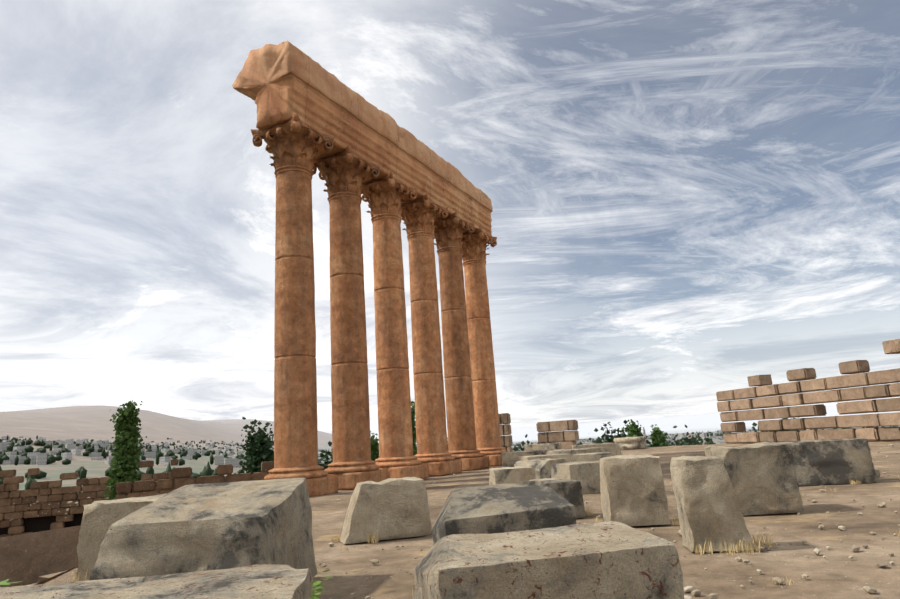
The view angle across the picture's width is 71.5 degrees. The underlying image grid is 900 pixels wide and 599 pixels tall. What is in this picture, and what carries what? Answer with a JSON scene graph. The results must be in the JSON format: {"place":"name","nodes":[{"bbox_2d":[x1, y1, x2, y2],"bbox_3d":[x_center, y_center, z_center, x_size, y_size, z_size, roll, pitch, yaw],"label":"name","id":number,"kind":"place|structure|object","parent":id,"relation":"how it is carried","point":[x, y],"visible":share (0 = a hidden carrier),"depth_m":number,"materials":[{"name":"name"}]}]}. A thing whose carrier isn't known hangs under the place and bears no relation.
{"place":"outdoors","nodes":[
{"label":"outdoors","id":0,"kind":"place"},
{"bbox_2d":[34,566,77,584],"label":"podium edge wall","id":1,"kind":"structure","parent":0,"point":[46,580],"depth_m":13.63,"materials":[{"name":"brown stone"}]},
{"bbox_2d":[0,405,899,502],"bbox_3d":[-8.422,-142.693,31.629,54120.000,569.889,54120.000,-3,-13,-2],"label":"hills","id":2,"kind":"structure","parent":0,"point":[89,423],"depth_m":2672.72,"materials":[{"name":"beige soil"}]},
{"bbox_2d":[0,525,80,586],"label":"wall","id":3,"kind":"structure","parent":2,"relation":"on","point":[29,558],"depth_m":23.45,"materials":[{"name":"brown stone"}]},
{"bbox_2d":[236,417,273,473],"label":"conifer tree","id":4,"kind":"object","parent":2,"relation":"on","point":[259,450],"visible":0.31,"depth_m":124.29,"materials":[{"name":"green plant"}]},
{"bbox_2d":[318,441,332,469],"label":"tree","id":5,"kind":"object","parent":2,"relation":"on","point":[326,462],"visible":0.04,"depth_m":158.01,"materials":[{"name":"green plant"}]},
{"bbox_2d":[370,431,378,460],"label":"poplar tree","id":6,"kind":"object","parent":2,"relation":"on","point":[374,443],"visible":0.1,"depth_m":119.57,"materials":[{"name":"green plant"}]},
{"bbox_2d":[411,401,416,454],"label":"poplar tree","id":7,"kind":"object","parent":2,"relation":"on","point":[413,418],"visible":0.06,"depth_m":116.53,"materials":[{"name":"green plant"}]},
{"bbox_2d":[0,426,897,501],"bbox_3d":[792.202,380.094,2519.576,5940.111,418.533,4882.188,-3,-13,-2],"label":"town trees","id":8,"kind":"object","parent":2,"relation":"on","point":[89,449],"visible":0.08,"depth_m":650.56,"materials":[{"name":"green plant"}]},
{"bbox_2d":[0,426,899,467],"bbox_3d":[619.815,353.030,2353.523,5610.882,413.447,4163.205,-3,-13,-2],"label":"town houses","id":9,"kind":"structure","parent":2,"relation":"on","point":[37,458],"depth_m":704.49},
{"bbox_2d":[513,434,529,451],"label":"bush","id":10,"kind":"object","parent":2,"relation":"on","point":[522,443],"visible":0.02,"depth_m":175.36,"materials":[{"name":"green plant"}]},
{"bbox_2d":[580,420,649,444],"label":"bush","id":11,"kind":"object","parent":2,"relation":"on","point":[622,434],"visible":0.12,"depth_m":195.41,"materials":[{"name":"green plant"}]},
{"bbox_2d":[621,419,643,436],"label":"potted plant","id":12,"kind":"object","parent":2,"relation":"on","point":[633,430],"visible":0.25,"depth_m":146.49,"materials":[{"name":"green plant"}]},
{"bbox_2d":[650,424,667,446],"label":"bush","id":13,"kind":"object","parent":2,"relation":"on","point":[658,438],"visible":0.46,"depth_m":146.31,"materials":[{"name":"green plant"}]},
{"bbox_2d":[664,425,710,445],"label":"bush","id":14,"kind":"object","parent":2,"relation":"on","point":[691,441],"visible":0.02,"depth_m":160.93,"materials":[{"name":"green plant"}]},
{"bbox_2d":[727,422,789,443],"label":"bush","id":15,"kind":"object","parent":2,"relation":"on","point":[755,425],"depth_m":168.17,"materials":[{"name":"green plant"}]},
{"bbox_2d":[754,417,805,431],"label":"tree trunk","id":16,"kind":"object","parent":2,"relation":"on","point":[783,430],"visible":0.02,"depth_m":179.84,"materials":[{"name":"green plant"}]},
{"bbox_2d":[0,0,899,438],"label":"sky","id":17,"kind":"structure","parent":0,"point":[691,200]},
{"bbox_2d":[30,440,899,598],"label":"dirt ground","id":18,"kind":"structure","parent":0,"point":[722,577],"depth_m":13.09,"materials":[{"name":"beige soil"}]},
{"bbox_2d":[74,493,166,581],"bbox_3d":[-6.998,5.107,13.503,1.593,1.589,1.288,-1,-13,-13],"label":"block","id":19,"kind":"object","parent":18,"relation":"on","point":[100,518],"depth_m":12.92,"materials":[{"name":"stone"}]},
{"bbox_2d":[0,564,312,598],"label":"stone block","id":20,"kind":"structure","parent":18,"relation":"on","point":[266,581],"depth_m":5.99,"materials":[{"name":"speckled grey limestone"}]},
{"bbox_2d":[90,478,317,579],"bbox_3d":[-4.223,4.250,11.056,3.144,1.849,2.914,-4,-13,2],"label":"block","id":21,"kind":"object","parent":18,"relation":"on","point":[201,527],"depth_m":9.93,"materials":[{"name":"stone"}]},
{"bbox_2d":[251,113,338,496],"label":"column","id":22,"kind":"structure","parent":18,"relation":"on","point":[294,143],"depth_m":33.22,"materials":[{"name":"orange stone"}]},
{"bbox_2d":[232,41,492,235],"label":"entablature","id":23,"kind":"structure","parent":22,"relation":"on","point":[281,83],"depth_m":39.22,"materials":[{"name":"stone"}]},
{"bbox_2d":[310,569,332,598],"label":"plant","id":24,"kind":"object","parent":18,"relation":"on","point":[318,588],"visible":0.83,"depth_m":9.39,"materials":[{"name":"green plant"}]},
{"bbox_2d":[312,146,388,489],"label":"column","id":25,"kind":"structure","parent":18,"relation":"on","point":[343,173],"depth_m":37.28,"materials":[{"name":"orange stone"}]},
{"bbox_2d":[340,477,431,543],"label":"stone block","id":26,"kind":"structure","parent":18,"relation":"on","point":[391,508],"depth_m":16.10,"materials":[{"name":"stone"}]},
{"bbox_2d":[362,172,428,478],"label":"column","id":27,"kind":"structure","parent":18,"relation":"on","point":[384,199],"depth_m":41.42,"materials":[{"name":"orange stone"}]},
{"bbox_2d":[401,194,461,475],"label":"column","id":28,"kind":"structure","parent":18,"relation":"on","point":[418,216],"depth_m":45.52,"materials":[{"name":"orange stone"}]},
{"bbox_2d":[1,444,899,598],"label":"small stones","id":29,"kind":"object","parent":18,"relation":"on","point":[868,589],"visible":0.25,"depth_m":11.42,"materials":[{"name":"stone"}]},
{"bbox_2d":[434,212,489,470],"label":"column","id":30,"kind":"structure","parent":18,"relation":"on","point":[448,234],"depth_m":49.65,"materials":[{"name":"orange stone"}]},
{"bbox_2d":[54,475,899,592],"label":"dry grass tufts","id":31,"kind":"object","parent":18,"relation":"on","point":[768,543],"visible":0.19,"depth_m":12.11,"materials":[{"name":"beige plant"}]},
{"bbox_2d":[462,228,506,466],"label":"column","id":32,"kind":"structure","parent":18,"relation":"on","point":[485,402],"depth_m":53.86,"materials":[{"name":"orange stone"}]},
{"bbox_2d":[431,480,575,544],"bbox_3d":[0.872,4.099,11.064,2.383,1.514,1.725,-1,-13,-11],"label":"block","id":33,"kind":"object","parent":18,"relation":"on","point":[517,506],"depth_m":10.58,"materials":[{"name":"stone"}]},
{"bbox_2d":[499,413,512,451],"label":"block pier","id":34,"kind":"structure","parent":18,"relation":"on","point":[505,428],"depth_m":68.05,"materials":[{"name":"beige stone"}]},
{"bbox_2d":[489,466,534,484],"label":"block","id":35,"kind":"object","parent":18,"relation":"on","point":[505,475],"depth_m":25.73,"materials":[{"name":"stone"}]},
{"bbox_2d":[501,449,554,466],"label":"block","id":36,"kind":"object","parent":18,"relation":"on","point":[509,459],"depth_m":47.66,"materials":[{"name":"stone"}]},
{"bbox_2d":[514,458,566,478],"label":"block","id":37,"kind":"object","parent":18,"relation":"on","point":[542,468],"depth_m":28.09,"materials":[{"name":"stone"}]},
{"bbox_2d":[524,443,561,450],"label":"block row","id":38,"kind":"object","parent":18,"relation":"on","point":[555,446],"visible":0.58,"depth_m":68.80,"materials":[{"name":"stone"}]},
{"bbox_2d":[529,478,556,480],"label":"block","id":39,"kind":"object","parent":18,"relation":"on","point":[543,479],"depth_m":22.50,"materials":[{"name":"stone"}]},
{"bbox_2d":[518,453,570,461],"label":"block","id":40,"kind":"object","parent":18,"relation":"on","point":[567,457],"depth_m":34.12,"materials":[{"name":"stone"}]},
{"bbox_2d":[414,521,683,598],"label":"stone block","id":41,"kind":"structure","parent":18,"relation":"on","point":[609,560],"depth_m":6.47,"materials":[{"name":"grey stone"}]},
{"bbox_2d":[536,420,578,448],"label":"ruined stone wall","id":42,"kind":"structure","parent":18,"relation":"on","point":[560,435],"depth_m":75.16,"materials":[{"name":"beige stone"}]},
{"bbox_2d":[533,479,585,517],"bbox_3d":[2.916,5.801,18.190,1.742,1.043,1.241,-2,-13,-9],"label":"block","id":43,"kind":"object","parent":18,"relation":"on","point":[569,490],"depth_m":17.77,"materials":[{"name":"stone"}]},
{"bbox_2d":[551,461,599,493],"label":"block","id":44,"kind":"object","parent":18,"relation":"on","point":[586,474],"depth_m":24.29,"materials":[{"name":"stone"}]},
{"bbox_2d":[546,447,606,461],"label":"block","id":45,"kind":"object","parent":18,"relation":"on","point":[578,451],"depth_m":37.95,"materials":[{"name":"stone"}]},
{"bbox_2d":[571,452,614,461],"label":"block","id":46,"kind":"object","parent":18,"relation":"on","point":[593,457],"depth_m":29.26,"materials":[{"name":"stone"}]},
{"bbox_2d":[573,443,617,455],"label":"block","id":47,"kind":"object","parent":18,"relation":"on","point":[611,448],"depth_m":43.66,"materials":[{"name":"stone"}]},
{"bbox_2d":[572,443,621,454],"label":"block","id":48,"kind":"object","parent":18,"relation":"on","point":[619,450],"depth_m":52.85,"materials":[{"name":"stone"}]},
{"bbox_2d":[613,436,646,449],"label":"column capital","id":49,"kind":"object","parent":18,"relation":"on","point":[625,443],"visible":0.88,"depth_m":70.68,"materials":[{"name":"stone"}]},
{"bbox_2d":[600,454,670,525],"bbox_3d":[4.728,4.910,16.252,1.544,1.711,1.238,-5,-13,4],"label":"block","id":50,"kind":"object","parent":18,"relation":"on","point":[632,490],"depth_m":15.72,"materials":[{"name":"stone"}]},
{"bbox_2d":[670,456,755,551],"bbox_3d":[5.174,4.011,12.470,1.247,1.761,0.906,-5,-13,6],"label":"tall block","id":51,"kind":"object","parent":18,"relation":"on","point":[708,508],"depth_m":12.08,"materials":[{"name":"stone"}]},
{"bbox_2d":[704,441,802,515],"bbox_3d":[8.130,4.808,16.932,1.937,1.783,1.521,-4,-13,2],"label":"grey block","id":52,"kind":"object","parent":18,"relation":"on","point":[763,477],"depth_m":16.27,"materials":[{"name":"stone"}]},
{"bbox_2d":[716,339,899,442],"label":"ruin wall","id":53,"kind":"structure","parent":18,"relation":"on","point":[800,386],"depth_m":57.76,"materials":[{"name":"beige stone"}]},
{"bbox_2d":[776,438,876,485],"bbox_3d":[13.343,5.936,22.898,3.420,1.532,1.600,-6,-13,12],"label":"dark block","id":54,"kind":"object","parent":18,"relation":"on","point":[830,461],"depth_m":22.10,"materials":[{"name":"stone"}]},
{"bbox_2d":[874,468,879,476],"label":"stone block","id":55,"kind":"object","parent":18,"relation":"on","point":[877,471],"visible":0.25,"depth_m":23.33,"materials":[{"name":"stone"}]},
{"label":"court floor","id":56,"kind":"structure","parent":0,"visible":0},
{"bbox_2d":[0,459,178,537],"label":"court wall","id":57,"kind":"structure","parent":56,"relation":"on","point":[31,496],"depth_m":81.04,"materials":[{"name":"brown stone"}]},
{"bbox_2d":[0,505,82,534],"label":"wall opening","id":58,"kind":"object","parent":57,"relation":"in","point":[36,524],"depth_m":81.43,"materials":[{"name":"black"}]},
{"bbox_2d":[103,400,146,499],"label":"poplar tree","id":59,"kind":"object","parent":56,"relation":"on","point":[125,460],"visible":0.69,"depth_m":68.80,"materials":[{"name":"green plant"}]},
{"bbox_2d":[115,461,273,498],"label":"court wall","id":60,"kind":"structure","parent":56,"relation":"on","point":[182,476],"depth_m":55.39,"materials":[{"name":"brown stone"}]}
]}

